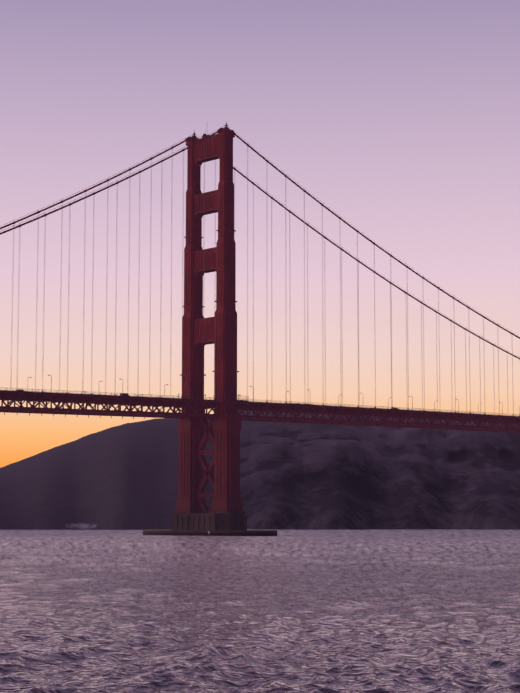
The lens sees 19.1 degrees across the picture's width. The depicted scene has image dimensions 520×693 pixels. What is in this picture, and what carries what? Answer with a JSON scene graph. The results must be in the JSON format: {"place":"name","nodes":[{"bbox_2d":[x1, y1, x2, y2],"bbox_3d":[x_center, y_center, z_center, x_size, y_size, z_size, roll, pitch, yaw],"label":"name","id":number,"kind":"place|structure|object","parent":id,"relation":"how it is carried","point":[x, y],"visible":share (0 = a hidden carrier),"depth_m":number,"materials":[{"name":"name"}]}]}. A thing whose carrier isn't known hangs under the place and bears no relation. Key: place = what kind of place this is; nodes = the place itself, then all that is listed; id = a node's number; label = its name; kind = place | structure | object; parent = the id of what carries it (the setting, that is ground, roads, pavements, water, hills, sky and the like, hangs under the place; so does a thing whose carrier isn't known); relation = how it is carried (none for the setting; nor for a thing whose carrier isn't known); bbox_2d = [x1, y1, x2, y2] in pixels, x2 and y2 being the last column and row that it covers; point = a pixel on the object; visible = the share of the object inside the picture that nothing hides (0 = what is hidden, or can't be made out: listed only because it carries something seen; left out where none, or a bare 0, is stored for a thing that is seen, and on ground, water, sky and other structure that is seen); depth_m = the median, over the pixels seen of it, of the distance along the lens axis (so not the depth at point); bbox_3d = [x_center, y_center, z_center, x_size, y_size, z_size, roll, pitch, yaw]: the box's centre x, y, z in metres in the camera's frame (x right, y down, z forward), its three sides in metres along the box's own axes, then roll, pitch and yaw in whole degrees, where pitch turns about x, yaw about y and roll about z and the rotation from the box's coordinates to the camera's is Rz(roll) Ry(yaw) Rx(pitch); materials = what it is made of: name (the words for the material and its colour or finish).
{"place":"outdoors","nodes":[
{"label":"outdoors","id":0,"kind":"place"},
{"bbox_2d":[0,529,519,692],"bbox_3d":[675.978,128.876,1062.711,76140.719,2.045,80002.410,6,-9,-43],"label":"sea water","id":1,"kind":"structure","parent":0,"point":[320,611],"depth_m":93.32,"materials":[{"name":"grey liquid"}]},
{"bbox_2d":[171,512,246,529],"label":"concrete pier","id":2,"kind":"structure","parent":1,"relation":"in","point":[212,521],"depth_m":838.16,"materials":[{"name":"grey concrete"}]},
{"bbox_2d":[176,122,242,512],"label":"tower","id":3,"kind":"structure","parent":2,"relation":"on","point":[218,330],"depth_m":860.87,"materials":[{"name":"red metal"}]},
{"bbox_2d":[0,391,519,433],"bbox_3d":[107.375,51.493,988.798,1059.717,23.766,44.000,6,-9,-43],"label":"deck truss","id":4,"kind":"object","parent":3,"relation":"attached to","point":[178,404],"visible":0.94,"depth_m":872.34,"materials":[{"name":"metal"}]},
{"bbox_2d":[0,390,519,416],"bbox_3d":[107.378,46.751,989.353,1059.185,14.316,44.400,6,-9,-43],"label":"bridge deck","id":5,"kind":"structure","parent":4,"relation":"on","point":[246,400],"depth_m":846.65,"materials":[{"name":"metal"}]},
{"bbox_2d":[0,387,519,415],"bbox_3d":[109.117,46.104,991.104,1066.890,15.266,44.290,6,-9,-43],"label":"deck railings","id":6,"kind":"object","parent":5,"relation":"on","point":[58,391],"visible":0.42,"depth_m":863.40,"materials":[{"name":"metal"}]},
{"bbox_2d":[28,375,519,414],"bbox_3d":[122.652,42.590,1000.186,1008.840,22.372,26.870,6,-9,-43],"label":"lamp posts","id":7,"kind":"object","parent":5,"relation":"on","point":[253,393],"visible":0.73,"depth_m":870.38,"materials":[{"name":"black metal"}]},
{"bbox_2d":[0,127,519,359],"bbox_3d":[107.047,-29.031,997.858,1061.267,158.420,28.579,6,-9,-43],"label":"cables","id":8,"kind":"object","parent":3,"relation":"attached to","point":[182,150],"visible":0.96,"depth_m":898.94,"materials":[{"name":"paint"}]},
{"bbox_2d":[1,127,519,356],"bbox_3d":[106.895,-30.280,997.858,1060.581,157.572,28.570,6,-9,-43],"label":"cable hand ropes","id":9,"kind":"object","parent":8,"relation":"attached to","point":[270,195],"visible":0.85,"depth_m":895.13,"materials":[{"name":"paint"}]},
{"bbox_2d":[10,149,513,415],"bbox_3d":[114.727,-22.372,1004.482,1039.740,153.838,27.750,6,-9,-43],"label":"suspender ropes","id":10,"kind":"object","parent":8,"relation":"hanging from","point":[214,306],"visible":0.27,"depth_m":887.96,"materials":[{"name":"grey metal"}]},
{"bbox_2d":[143,530,276,535],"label":"pier base","id":11,"kind":"object","parent":1,"relation":"in","point":[216,532],"visible":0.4,"depth_m":819.48,"materials":[{"name":"concrete"}]},
{"bbox_2d":[0,403,519,529],"bbox_3d":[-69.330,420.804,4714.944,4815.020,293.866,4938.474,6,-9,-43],"label":"hills","id":12,"kind":"structure","parent":0,"point":[302,476],"depth_m":2579.51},
{"bbox_2d":[0,0,519,467],"label":"sky","id":13,"kind":"structure","parent":0,"point":[400,117],"materials":[{"name":"purple"}]}
]}

